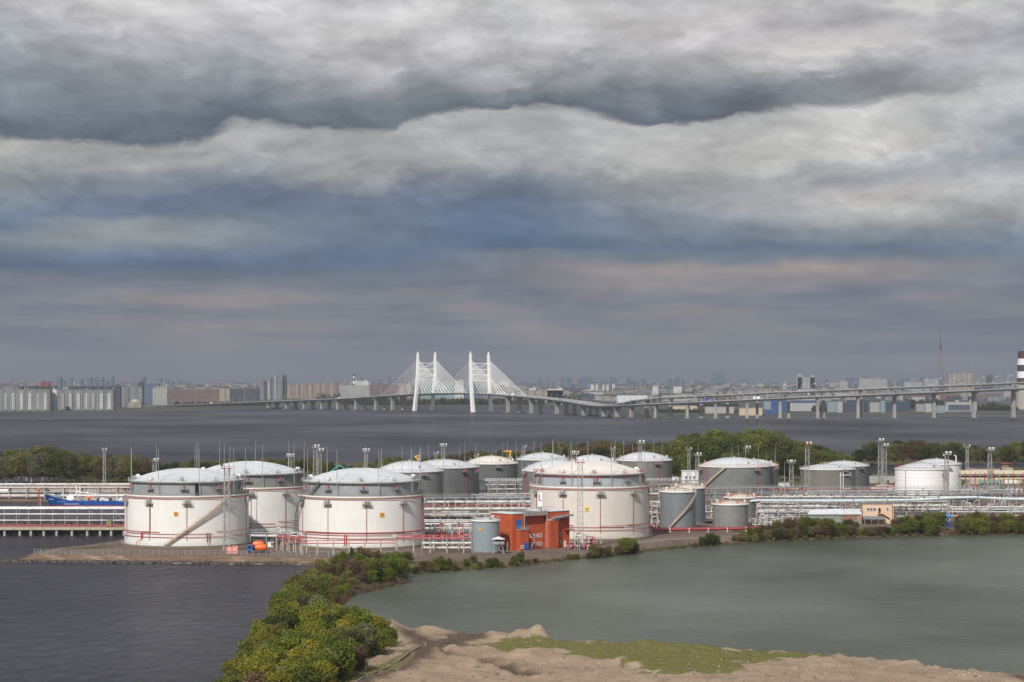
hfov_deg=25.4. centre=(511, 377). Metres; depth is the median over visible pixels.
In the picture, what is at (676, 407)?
city building
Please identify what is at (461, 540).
pipe rack
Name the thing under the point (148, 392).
city building
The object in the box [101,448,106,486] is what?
light mast
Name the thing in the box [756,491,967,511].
pipe rack
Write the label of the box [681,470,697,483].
house
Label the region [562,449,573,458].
tree
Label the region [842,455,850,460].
tree
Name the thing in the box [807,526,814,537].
shrub
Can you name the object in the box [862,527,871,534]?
shrub
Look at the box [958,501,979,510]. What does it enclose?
pipe manifold
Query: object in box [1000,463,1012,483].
control turret
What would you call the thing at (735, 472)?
storage tank
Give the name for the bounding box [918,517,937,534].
shrub
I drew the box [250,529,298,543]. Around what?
pipe rack
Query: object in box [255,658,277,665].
shrub
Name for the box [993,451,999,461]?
tree
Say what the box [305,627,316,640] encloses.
shrub
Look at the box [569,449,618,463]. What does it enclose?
storage tank
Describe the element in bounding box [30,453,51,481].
tree
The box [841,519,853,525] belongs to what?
shrub
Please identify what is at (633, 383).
city building
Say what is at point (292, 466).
tree
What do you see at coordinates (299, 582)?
shrub
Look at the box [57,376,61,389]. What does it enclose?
city building
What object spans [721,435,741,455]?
tree
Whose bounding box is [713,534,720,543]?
shrub
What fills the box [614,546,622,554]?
shrub
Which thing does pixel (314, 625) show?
shrub
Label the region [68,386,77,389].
city building
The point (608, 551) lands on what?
shrub
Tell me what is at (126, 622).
sea water
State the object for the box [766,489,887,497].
pipe rack
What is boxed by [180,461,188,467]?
tree
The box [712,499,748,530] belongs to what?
storage tank
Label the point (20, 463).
tree
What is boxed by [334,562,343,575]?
shrub
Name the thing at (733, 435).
tree
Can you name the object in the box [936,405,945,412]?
city building
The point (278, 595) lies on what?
shrub
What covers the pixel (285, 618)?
shrub
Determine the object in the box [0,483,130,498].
pipe trestle
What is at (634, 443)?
tree
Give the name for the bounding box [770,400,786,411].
city building
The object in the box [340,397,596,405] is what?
woods
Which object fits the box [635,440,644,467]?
light mast
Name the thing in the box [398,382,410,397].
city building
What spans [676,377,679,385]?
city building
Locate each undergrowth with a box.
[18,458,1023,587]
[326,571,406,600]
[335,577,412,605]
[338,571,403,671]
[421,541,740,572]
[425,541,734,572]
[734,525,1023,542]
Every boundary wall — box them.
[11,489,33,490]
[47,489,121,490]
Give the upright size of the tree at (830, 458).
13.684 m
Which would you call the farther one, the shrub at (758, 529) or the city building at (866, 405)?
the city building at (866, 405)
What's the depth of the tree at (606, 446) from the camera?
1524.15 m
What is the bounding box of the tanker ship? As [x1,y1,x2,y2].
[44,486,124,506]
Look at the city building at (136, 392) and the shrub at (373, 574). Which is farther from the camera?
the city building at (136, 392)
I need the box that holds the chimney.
[1016,351,1023,408]
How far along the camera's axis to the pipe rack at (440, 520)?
909.84 m
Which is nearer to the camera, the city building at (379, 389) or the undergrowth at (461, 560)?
the undergrowth at (461, 560)
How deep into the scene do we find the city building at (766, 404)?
4064.52 m
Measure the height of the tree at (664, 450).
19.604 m
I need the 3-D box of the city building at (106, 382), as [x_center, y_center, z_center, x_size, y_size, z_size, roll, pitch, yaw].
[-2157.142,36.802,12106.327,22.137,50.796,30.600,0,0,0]
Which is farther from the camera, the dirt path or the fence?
the fence
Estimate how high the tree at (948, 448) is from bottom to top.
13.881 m
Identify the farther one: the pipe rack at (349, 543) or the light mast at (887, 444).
the light mast at (887, 444)
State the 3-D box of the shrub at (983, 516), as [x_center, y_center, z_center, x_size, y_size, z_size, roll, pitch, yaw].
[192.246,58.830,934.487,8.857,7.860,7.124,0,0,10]
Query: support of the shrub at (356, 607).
on the sandy ground at (426, 666)
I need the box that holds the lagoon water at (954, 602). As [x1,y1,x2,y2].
[342,534,1023,673]
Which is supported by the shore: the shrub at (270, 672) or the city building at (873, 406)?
the city building at (873, 406)
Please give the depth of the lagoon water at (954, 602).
656.92 m
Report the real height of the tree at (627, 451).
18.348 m
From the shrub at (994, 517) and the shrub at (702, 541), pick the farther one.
the shrub at (994, 517)
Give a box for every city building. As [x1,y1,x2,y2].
[0,388,52,410]
[15,380,26,383]
[40,380,50,388]
[52,387,57,410]
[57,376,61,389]
[58,388,114,409]
[62,380,66,387]
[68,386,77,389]
[69,377,72,385]
[87,378,91,385]
[94,386,102,389]
[99,377,103,386]
[104,380,108,386]
[105,386,112,389]
[114,384,121,407]
[121,385,129,406]
[128,399,142,407]
[130,386,142,401]
[138,381,143,403]
[144,382,159,403]
[152,386,167,404]
[168,388,218,402]
[169,382,173,388]
[218,387,229,401]
[230,387,259,400]
[259,380,263,399]
[264,380,266,399]
[267,378,270,399]
[270,377,273,399]
[274,375,276,399]
[277,377,283,399]
[283,374,286,399]
[287,383,332,398]
[333,381,337,397]
[339,384,369,397]
[355,380,368,384]
[370,384,397,397]
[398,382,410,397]
[421,380,454,398]
[455,379,463,398]
[464,381,480,398]
[481,386,514,400]
[498,381,508,386]
[520,381,528,386]
[521,389,562,401]
[545,381,559,385]
[547,387,562,401]
[563,388,574,394]
[567,377,570,388]
[580,378,583,387]
[617,395,646,401]
[627,377,630,386]
[631,381,638,385]
[637,389,651,393]
[642,379,645,387]
[652,385,657,394]
[658,390,672,393]
[668,379,671,387]
[673,385,681,393]
[673,405,696,409]
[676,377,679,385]
[682,380,684,389]
[705,406,733,412]
[709,381,722,384]
[711,372,725,383]
[737,380,749,384]
[739,408,761,415]
[743,387,755,390]
[763,401,770,412]
[764,409,774,413]
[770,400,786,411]
[782,381,786,389]
[790,400,815,402]
[790,403,815,410]
[796,377,814,388]
[826,401,835,411]
[829,382,838,387]
[836,401,842,412]
[839,380,847,388]
[843,403,847,412]
[846,378,850,388]
[847,400,855,411]
[855,378,857,387]
[858,378,887,388]
[864,399,870,411]
[869,402,878,411]
[879,401,884,412]
[885,401,909,410]
[896,379,901,386]
[904,381,921,391]
[911,397,924,401]
[915,404,923,411]
[924,378,938,390]
[924,403,931,411]
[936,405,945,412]
[943,389,970,396]
[944,400,976,410]
[947,373,972,389]
[973,376,985,386]
[976,386,992,389]
[977,391,1000,397]
[986,375,993,386]
[1003,391,1010,395]
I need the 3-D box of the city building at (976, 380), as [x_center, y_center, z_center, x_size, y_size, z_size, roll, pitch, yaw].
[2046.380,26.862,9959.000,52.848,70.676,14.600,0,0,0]
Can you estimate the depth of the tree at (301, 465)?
1432.44 m
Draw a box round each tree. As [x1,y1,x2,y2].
[0,455,6,479]
[0,458,11,482]
[2,456,22,482]
[3,449,16,458]
[9,452,29,482]
[11,447,23,478]
[24,453,38,482]
[28,445,42,478]
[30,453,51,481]
[37,446,50,478]
[41,454,55,481]
[43,444,57,478]
[51,450,67,481]
[60,450,72,456]
[60,456,73,481]
[65,457,81,481]
[75,452,90,476]
[77,456,94,481]
[87,459,100,480]
[93,458,107,481]
[101,452,112,458]
[106,457,118,481]
[113,458,128,481]
[120,456,138,478]
[137,456,149,462]
[137,459,150,474]
[149,462,159,472]
[157,465,164,470]
[171,462,180,467]
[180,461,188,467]
[184,464,193,467]
[189,459,199,467]
[201,462,211,467]
[224,459,235,462]
[266,458,275,462]
[285,461,294,468]
[292,459,298,467]
[297,461,306,471]
[299,457,308,473]
[308,457,314,473]
[309,461,318,473]
[318,463,327,473]
[327,464,335,471]
[348,546,354,555]
[382,457,393,463]
[394,456,405,461]
[453,455,463,460]
[461,451,468,460]
[478,450,486,456]
[511,452,522,461]
[541,445,556,452]
[551,441,563,446]
[551,445,565,455]
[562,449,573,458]
[568,448,581,458]
[580,447,592,455]
[588,441,600,448]
[591,444,602,449]
[591,448,599,454]
[596,440,610,445]
[596,447,609,456]
[603,444,613,448]
[604,449,617,459]
[614,448,623,458]
[619,446,635,454]
[629,441,642,448]
[631,447,645,452]
[646,442,657,449]
[649,449,661,454]
[655,442,665,447]
[657,445,673,457]
[668,456,681,475]
[669,440,685,455]
[674,454,690,476]
[675,434,687,439]
[681,441,695,457]
[684,434,695,438]
[685,452,699,469]
[686,437,704,460]
[690,432,702,439]
[698,437,713,455]
[699,454,711,463]
[701,436,722,455]
[705,428,724,438]
[709,453,720,460]
[714,437,729,457]
[716,431,729,436]
[720,453,731,457]
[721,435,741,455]
[723,434,740,438]
[730,439,743,453]
[731,452,744,456]
[739,436,757,456]
[741,451,752,457]
[742,426,754,436]
[747,434,765,457]
[748,454,760,458]
[749,430,764,435]
[755,426,769,437]
[756,437,771,455]
[760,453,773,461]
[764,435,779,455]
[765,430,779,438]
[769,436,791,455]
[772,451,785,479]
[775,430,783,438]
[782,453,798,479]
[784,440,794,460]
[791,446,804,465]
[794,440,807,451]
[794,456,807,476]
[799,445,813,463]
[807,449,819,464]
[813,450,827,464]
[815,445,823,450]
[823,453,835,461]
[835,453,847,460]
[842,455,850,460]
[855,449,865,461]
[864,446,872,462]
[869,441,877,460]
[870,446,880,463]
[879,445,885,460]
[883,444,894,463]
[891,443,901,463]
[893,439,902,460]
[896,442,909,459]
[905,446,916,462]
[908,439,918,447]
[913,446,923,460]
[917,440,926,447]
[921,446,930,459]
[929,445,938,458]
[936,445,944,458]
[944,446,953,460]
[951,444,959,460]
[958,448,967,463]
[967,448,977,463]
[975,448,982,463]
[980,449,990,463]
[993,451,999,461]
[998,448,1007,462]
[1006,446,1016,461]
[1009,441,1020,460]
[1013,446,1022,462]
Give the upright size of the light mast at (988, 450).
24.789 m
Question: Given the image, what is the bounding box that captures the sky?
[0,0,1023,382]
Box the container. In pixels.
[778,483,788,486]
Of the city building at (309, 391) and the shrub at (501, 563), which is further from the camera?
the city building at (309, 391)
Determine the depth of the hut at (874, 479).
1340.74 m
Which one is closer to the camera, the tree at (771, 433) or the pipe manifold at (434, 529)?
the pipe manifold at (434, 529)
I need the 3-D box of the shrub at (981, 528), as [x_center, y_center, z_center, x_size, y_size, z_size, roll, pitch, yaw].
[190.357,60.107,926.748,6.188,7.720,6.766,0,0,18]
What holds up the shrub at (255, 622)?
on the sandy ground at (426, 666)
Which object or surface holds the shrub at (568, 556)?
on the ground at (665, 539)
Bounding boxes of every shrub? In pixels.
[214,675,243,681]
[220,654,252,680]
[226,662,244,677]
[229,653,280,679]
[234,637,253,658]
[236,645,269,660]
[238,669,265,681]
[246,621,265,639]
[250,623,278,638]
[251,618,263,630]
[251,641,270,650]
[252,630,273,649]
[252,648,279,666]
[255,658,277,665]
[256,643,278,651]
[257,653,276,661]
[259,664,285,679]
[260,614,296,630]
[261,632,285,646]
[266,602,300,628]
[267,645,288,666]
[268,589,289,609]
[268,670,294,681]
[269,620,288,633]
[272,597,292,606]
[275,600,300,610]
[275,628,307,651]
[277,654,308,679]
[278,628,314,647]
[279,582,303,591]
[283,575,298,585]
[283,580,305,590]
[284,645,310,662]
[285,656,312,680]
[287,593,299,605]
[289,590,309,597]
[289,663,326,681]
[291,625,313,638]
[293,574,315,583]
[294,594,314,605]
[295,610,311,629]
[297,602,321,617]
[298,617,325,626]
[299,599,328,611]
[299,621,325,630]
[300,578,325,596]
[301,567,323,574]
[301,632,330,651]
[302,648,338,673]
[303,654,334,677]
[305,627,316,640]
[306,609,327,620]
[306,660,337,681]
[307,595,332,608]
[309,574,330,597]
[311,580,330,595]
[311,628,321,638]
[312,558,329,574]
[315,630,335,639]
[316,633,357,660]
[318,638,357,681]
[319,624,349,633]
[320,618,341,629]
[321,605,349,622]
[323,564,337,575]
[323,648,340,678]
[327,555,341,565]
[327,575,340,585]
[327,586,337,599]
[327,598,340,607]
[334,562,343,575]
[334,629,365,650]
[335,584,345,595]
[335,614,359,630]
[337,551,347,557]
[337,578,346,585]
[339,556,354,573]
[340,570,354,582]
[341,608,373,624]
[342,583,352,594]
[345,559,366,576]
[346,577,357,585]
[349,633,367,654]
[350,605,365,612]
[351,553,364,560]
[351,621,379,655]
[352,643,368,671]
[354,608,371,615]
[356,546,371,552]
[356,569,368,582]
[357,548,376,558]
[362,557,374,566]
[364,611,384,630]
[368,558,388,570]
[368,566,383,578]
[368,569,378,580]
[368,630,391,654]
[372,551,381,558]
[372,615,396,630]
[381,567,392,581]
[382,625,398,646]
[383,554,398,572]
[384,556,406,574]
[389,551,402,557]
[399,557,409,576]
[402,551,413,562]
[412,567,420,573]
[418,560,428,570]
[425,559,439,571]
[432,556,444,570]
[441,558,452,570]
[446,562,458,570]
[463,558,470,565]
[469,555,477,561]
[476,562,483,568]
[484,557,492,567]
[491,557,498,566]
[499,561,505,567]
[508,555,518,564]
[515,551,524,562]
[523,559,531,564]
[564,553,572,559]
[573,553,579,559]
[584,552,591,558]
[588,543,599,557]
[598,546,605,557]
[603,545,612,556]
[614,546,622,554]
[615,537,633,554]
[625,537,637,553]
[632,544,640,553]
[698,536,708,545]
[705,533,714,545]
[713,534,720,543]
[746,526,755,534]
[751,533,758,540]
[754,526,762,533]
[758,533,765,539]
[759,525,767,533]
[764,529,772,540]
[765,525,775,531]
[772,520,784,528]
[772,528,781,539]
[777,526,790,539]
[782,521,789,529]
[783,517,797,527]
[785,528,793,538]
[793,527,802,536]
[794,520,805,526]
[797,526,807,535]
[798,515,814,526]
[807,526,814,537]
[812,525,823,534]
[814,517,825,525]
[819,523,830,535]
[822,518,835,525]
[828,524,836,537]
[833,524,843,535]
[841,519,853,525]
[842,525,852,534]
[848,523,857,535]
[851,521,859,527]
[855,528,862,534]
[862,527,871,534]
[869,526,876,535]
[876,526,884,534]
[882,526,890,533]
[890,519,900,525]
[892,524,904,534]
[896,515,911,523]
[900,522,912,534]
[906,518,919,531]
[913,521,924,533]
[914,514,924,520]
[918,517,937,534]
[923,512,936,518]
[926,517,940,534]
[932,512,948,528]
[951,514,966,526]
[954,522,966,533]
[959,516,977,532]
[967,516,980,533]
[971,511,980,517]
[972,512,990,520]
[976,516,986,533]
[985,520,992,532]
[989,513,997,521]
[990,520,1000,533]
[997,515,1004,525]
[998,521,1007,532]
[1000,512,1015,521]
[1004,519,1015,533]
[1010,520,1019,532]
[1015,515,1023,522]
[1018,522,1023,531]
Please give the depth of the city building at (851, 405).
4200.00 m
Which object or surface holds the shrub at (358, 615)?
on the sandy ground at (426, 666)
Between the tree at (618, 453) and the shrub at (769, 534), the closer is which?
the shrub at (769, 534)
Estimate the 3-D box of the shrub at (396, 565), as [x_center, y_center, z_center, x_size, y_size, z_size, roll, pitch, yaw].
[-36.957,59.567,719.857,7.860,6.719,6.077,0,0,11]
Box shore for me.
[0,383,1023,415]
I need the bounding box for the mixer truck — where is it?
[246,541,268,551]
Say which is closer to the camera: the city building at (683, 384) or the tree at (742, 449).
the tree at (742, 449)
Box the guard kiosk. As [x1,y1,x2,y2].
[943,514,951,527]
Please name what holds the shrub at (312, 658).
on the sandy ground at (426, 666)
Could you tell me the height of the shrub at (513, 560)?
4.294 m
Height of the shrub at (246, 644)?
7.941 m
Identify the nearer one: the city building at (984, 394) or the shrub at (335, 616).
the shrub at (335, 616)
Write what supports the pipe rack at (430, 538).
on the ground at (665, 539)
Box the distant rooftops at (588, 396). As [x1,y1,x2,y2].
[0,382,1009,400]
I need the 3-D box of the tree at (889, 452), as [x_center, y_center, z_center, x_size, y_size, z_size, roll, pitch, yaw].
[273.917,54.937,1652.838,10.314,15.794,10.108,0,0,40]
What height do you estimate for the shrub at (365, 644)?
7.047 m
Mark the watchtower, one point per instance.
(498, 539)
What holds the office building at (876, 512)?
on the ground at (665, 539)
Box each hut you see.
[267,542,273,546]
[869,476,893,482]
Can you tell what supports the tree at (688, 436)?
on the ground at (665, 539)
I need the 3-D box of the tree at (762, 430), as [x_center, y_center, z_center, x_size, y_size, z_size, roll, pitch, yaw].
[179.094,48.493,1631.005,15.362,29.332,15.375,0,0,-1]
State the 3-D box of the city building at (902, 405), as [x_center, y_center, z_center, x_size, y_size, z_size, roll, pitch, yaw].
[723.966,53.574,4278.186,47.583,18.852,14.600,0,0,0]
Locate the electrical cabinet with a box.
[226,546,237,553]
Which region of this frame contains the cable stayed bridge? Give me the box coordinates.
[151,351,1023,418]
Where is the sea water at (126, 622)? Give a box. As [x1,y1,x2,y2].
[0,406,1023,681]
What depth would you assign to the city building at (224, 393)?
5923.81 m
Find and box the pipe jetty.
[0,507,124,535]
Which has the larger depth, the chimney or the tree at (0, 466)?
the chimney
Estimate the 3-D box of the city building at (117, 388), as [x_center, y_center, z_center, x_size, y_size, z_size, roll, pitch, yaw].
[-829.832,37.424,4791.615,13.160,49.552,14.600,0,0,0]
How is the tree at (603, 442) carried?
on the ground at (665, 539)
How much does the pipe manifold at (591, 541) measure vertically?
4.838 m
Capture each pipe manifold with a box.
[249,527,262,538]
[262,530,285,538]
[283,532,299,545]
[424,524,442,536]
[427,526,447,536]
[437,524,462,533]
[446,526,469,536]
[458,525,471,537]
[567,535,594,548]
[575,533,600,545]
[650,516,659,527]
[704,514,712,522]
[705,504,712,513]
[748,517,767,527]
[760,514,782,524]
[766,511,786,519]
[781,497,801,504]
[834,503,849,508]
[905,503,924,510]
[922,504,940,511]
[941,505,962,513]
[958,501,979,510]
[968,494,980,502]
[982,485,1000,491]
[985,501,1006,510]
[993,496,1010,502]
[1006,505,1023,513]
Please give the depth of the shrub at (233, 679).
422.66 m
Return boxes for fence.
[40,549,421,555]
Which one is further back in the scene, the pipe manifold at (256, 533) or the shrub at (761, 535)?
the shrub at (761, 535)
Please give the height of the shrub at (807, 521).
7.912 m
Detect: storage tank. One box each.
[121,446,251,547]
[198,441,304,535]
[294,446,427,548]
[376,447,443,507]
[423,447,479,500]
[465,441,517,494]
[469,515,502,552]
[516,451,569,489]
[521,458,576,498]
[530,441,652,539]
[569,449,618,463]
[615,451,672,492]
[659,486,696,528]
[670,483,708,523]
[698,443,770,500]
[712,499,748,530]
[723,492,760,522]
[753,458,779,488]
[799,463,855,488]
[821,460,869,488]
[893,461,949,497]
[913,455,961,489]
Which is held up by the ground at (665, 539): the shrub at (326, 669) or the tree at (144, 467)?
the tree at (144, 467)
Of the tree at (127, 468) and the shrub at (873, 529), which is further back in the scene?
the tree at (127, 468)
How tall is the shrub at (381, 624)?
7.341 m
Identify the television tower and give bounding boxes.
[937,328,946,389]
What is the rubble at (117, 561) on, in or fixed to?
on the ground at (665, 539)
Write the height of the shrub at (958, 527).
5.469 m
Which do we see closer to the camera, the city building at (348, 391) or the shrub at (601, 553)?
the shrub at (601, 553)
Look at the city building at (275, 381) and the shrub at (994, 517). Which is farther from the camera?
the city building at (275, 381)
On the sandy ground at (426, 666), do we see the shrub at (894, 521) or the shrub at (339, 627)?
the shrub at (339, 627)
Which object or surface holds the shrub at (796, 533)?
on the ground at (665, 539)
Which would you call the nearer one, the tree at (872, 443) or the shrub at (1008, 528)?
the shrub at (1008, 528)
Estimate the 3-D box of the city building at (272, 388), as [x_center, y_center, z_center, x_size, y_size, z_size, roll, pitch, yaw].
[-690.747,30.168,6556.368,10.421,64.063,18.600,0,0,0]
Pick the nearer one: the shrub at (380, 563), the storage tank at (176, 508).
the shrub at (380, 563)
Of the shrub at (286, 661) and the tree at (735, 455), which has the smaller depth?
the shrub at (286, 661)
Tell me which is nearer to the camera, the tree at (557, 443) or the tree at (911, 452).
the tree at (557, 443)
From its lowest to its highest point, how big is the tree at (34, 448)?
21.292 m
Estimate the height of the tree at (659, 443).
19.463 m
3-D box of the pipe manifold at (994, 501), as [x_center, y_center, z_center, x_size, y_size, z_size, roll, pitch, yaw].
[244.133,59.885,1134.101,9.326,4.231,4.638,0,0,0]
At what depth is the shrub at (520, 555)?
779.62 m
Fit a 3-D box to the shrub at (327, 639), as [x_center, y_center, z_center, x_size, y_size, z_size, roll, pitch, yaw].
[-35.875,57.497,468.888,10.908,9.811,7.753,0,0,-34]
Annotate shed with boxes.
[34,486,45,490]
[806,509,861,523]
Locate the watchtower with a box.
[492,536,504,553]
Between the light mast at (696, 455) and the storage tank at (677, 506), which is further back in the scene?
the light mast at (696, 455)
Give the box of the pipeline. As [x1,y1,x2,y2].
[750,496,1023,501]
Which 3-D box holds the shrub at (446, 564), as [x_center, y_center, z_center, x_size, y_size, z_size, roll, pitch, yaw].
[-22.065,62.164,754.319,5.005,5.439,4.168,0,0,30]
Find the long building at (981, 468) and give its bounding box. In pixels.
[966,467,999,483]
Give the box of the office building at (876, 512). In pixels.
[859,501,893,523]
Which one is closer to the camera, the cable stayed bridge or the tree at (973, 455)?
the tree at (973, 455)
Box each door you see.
[516,520,520,528]
[524,542,528,549]
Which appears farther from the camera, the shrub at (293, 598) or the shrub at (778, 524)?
the shrub at (778, 524)
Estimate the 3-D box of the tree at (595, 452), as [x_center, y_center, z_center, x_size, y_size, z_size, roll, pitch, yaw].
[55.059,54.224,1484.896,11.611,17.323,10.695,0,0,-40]
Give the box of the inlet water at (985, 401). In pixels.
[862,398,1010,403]
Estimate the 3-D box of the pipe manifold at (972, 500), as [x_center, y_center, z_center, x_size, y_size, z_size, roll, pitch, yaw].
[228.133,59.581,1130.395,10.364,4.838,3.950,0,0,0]
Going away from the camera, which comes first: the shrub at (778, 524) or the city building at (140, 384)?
the shrub at (778, 524)
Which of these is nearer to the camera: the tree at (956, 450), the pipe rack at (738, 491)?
the pipe rack at (738, 491)
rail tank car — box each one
[978,480,997,486]
[1004,479,1023,486]
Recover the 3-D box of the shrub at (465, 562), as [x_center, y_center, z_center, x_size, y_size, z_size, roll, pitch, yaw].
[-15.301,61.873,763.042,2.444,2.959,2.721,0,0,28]
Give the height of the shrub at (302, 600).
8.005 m
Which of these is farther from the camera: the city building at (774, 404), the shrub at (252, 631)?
the city building at (774, 404)
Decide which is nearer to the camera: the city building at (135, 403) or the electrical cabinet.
the electrical cabinet
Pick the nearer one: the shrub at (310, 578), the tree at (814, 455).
the shrub at (310, 578)
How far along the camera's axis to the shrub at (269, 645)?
473.87 m
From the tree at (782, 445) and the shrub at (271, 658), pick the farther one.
the tree at (782, 445)
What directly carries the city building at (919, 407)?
on the shore
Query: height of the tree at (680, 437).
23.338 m
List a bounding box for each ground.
[0,455,1023,601]
[340,619,1023,681]
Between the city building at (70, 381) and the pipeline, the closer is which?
the pipeline
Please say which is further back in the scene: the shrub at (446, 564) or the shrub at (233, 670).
the shrub at (446, 564)
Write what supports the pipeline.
on the pipe rack at (777, 512)
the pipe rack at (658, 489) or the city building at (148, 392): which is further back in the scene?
the city building at (148, 392)
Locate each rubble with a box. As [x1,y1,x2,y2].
[3,559,313,564]
[381,630,1005,681]
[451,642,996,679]
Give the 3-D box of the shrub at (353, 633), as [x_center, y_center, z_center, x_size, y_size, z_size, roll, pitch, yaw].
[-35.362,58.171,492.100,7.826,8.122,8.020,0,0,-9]
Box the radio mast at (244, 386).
[244,372,244,401]
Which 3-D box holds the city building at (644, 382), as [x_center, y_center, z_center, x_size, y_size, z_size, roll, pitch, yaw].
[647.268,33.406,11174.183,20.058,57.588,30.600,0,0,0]
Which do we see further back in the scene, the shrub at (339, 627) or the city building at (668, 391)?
the city building at (668, 391)
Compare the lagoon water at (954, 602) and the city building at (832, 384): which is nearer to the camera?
the lagoon water at (954, 602)
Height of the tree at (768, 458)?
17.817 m
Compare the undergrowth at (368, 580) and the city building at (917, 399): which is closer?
the undergrowth at (368, 580)
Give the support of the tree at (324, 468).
on the ground at (665, 539)
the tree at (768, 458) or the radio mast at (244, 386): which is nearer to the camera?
the tree at (768, 458)
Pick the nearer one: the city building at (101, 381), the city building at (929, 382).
the city building at (929, 382)
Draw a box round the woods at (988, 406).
[174,398,1018,412]
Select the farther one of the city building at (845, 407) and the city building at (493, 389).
the city building at (493, 389)
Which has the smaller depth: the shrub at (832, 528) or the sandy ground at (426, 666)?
the sandy ground at (426, 666)
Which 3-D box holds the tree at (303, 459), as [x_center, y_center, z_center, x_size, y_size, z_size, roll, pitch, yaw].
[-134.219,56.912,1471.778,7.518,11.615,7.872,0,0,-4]
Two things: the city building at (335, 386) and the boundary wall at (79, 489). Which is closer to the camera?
the boundary wall at (79, 489)
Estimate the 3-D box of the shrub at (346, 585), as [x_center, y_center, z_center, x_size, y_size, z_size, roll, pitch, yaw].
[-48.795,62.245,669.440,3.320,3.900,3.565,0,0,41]
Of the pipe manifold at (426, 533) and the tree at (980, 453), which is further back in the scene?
the tree at (980, 453)
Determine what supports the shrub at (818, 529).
on the ground at (665, 539)
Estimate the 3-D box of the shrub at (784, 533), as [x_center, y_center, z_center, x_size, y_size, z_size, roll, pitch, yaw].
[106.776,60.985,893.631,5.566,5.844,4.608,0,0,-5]
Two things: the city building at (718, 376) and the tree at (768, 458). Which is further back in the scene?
the city building at (718, 376)
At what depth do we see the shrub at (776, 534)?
890.84 m
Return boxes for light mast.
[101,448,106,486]
[220,464,232,550]
[286,454,293,467]
[311,444,318,476]
[318,448,323,473]
[362,448,369,467]
[439,443,446,458]
[574,458,585,541]
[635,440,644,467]
[686,447,691,482]
[693,452,701,482]
[787,460,795,488]
[803,442,811,488]
[876,438,883,482]
[880,443,888,484]
[941,451,951,504]
[964,444,969,488]
[985,447,994,491]
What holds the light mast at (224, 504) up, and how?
on the ground at (665, 539)
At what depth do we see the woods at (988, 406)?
4489.04 m
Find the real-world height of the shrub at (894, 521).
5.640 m
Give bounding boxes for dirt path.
[354,643,425,681]
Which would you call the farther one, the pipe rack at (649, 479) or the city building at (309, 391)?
the city building at (309, 391)
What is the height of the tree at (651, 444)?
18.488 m
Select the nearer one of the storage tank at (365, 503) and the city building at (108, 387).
the storage tank at (365, 503)
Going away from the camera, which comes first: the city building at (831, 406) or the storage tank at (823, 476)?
the storage tank at (823, 476)
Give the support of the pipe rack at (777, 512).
on the ground at (665, 539)
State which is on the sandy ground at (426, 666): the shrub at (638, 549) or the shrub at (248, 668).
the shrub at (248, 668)
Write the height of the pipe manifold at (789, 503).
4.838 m
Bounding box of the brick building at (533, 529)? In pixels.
[491,492,573,550]
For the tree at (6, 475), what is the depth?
1353.13 m
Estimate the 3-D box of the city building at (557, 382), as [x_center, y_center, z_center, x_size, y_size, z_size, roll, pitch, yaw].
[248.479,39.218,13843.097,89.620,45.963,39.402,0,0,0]
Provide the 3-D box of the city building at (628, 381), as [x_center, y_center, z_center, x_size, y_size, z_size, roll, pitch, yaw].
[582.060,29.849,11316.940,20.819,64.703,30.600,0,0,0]
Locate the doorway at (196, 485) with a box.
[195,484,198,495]
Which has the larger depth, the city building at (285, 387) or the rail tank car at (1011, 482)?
the city building at (285, 387)
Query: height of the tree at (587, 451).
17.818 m
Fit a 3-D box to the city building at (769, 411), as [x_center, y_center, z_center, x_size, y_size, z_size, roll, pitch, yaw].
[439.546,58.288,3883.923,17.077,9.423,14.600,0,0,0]
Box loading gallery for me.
[958,470,1023,491]
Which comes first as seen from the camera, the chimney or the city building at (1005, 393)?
the chimney
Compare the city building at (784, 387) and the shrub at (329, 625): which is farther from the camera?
the city building at (784, 387)
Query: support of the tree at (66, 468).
on the ground at (665, 539)
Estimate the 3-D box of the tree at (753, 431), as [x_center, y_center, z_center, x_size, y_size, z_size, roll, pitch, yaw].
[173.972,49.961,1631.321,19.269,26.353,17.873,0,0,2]
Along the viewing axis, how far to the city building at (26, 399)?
4289.65 m
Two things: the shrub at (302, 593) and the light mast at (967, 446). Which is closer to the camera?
the shrub at (302, 593)
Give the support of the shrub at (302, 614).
on the sandy ground at (426, 666)
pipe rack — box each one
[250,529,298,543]
[276,534,306,553]
[301,540,396,554]
[396,535,463,552]
[422,542,471,549]
[423,535,471,546]
[424,500,529,517]
[424,511,474,526]
[424,518,471,531]
[425,494,529,512]
[477,493,529,506]
[479,478,521,498]
[645,478,697,486]
[649,526,757,532]
[650,481,705,502]
[650,501,659,523]
[704,485,807,504]
[755,501,948,521]
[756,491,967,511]
[757,507,824,516]
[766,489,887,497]
[805,485,1023,505]
[870,486,894,488]
[947,503,1023,515]
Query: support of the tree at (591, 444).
on the ground at (665, 539)
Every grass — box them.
[336,637,832,681]

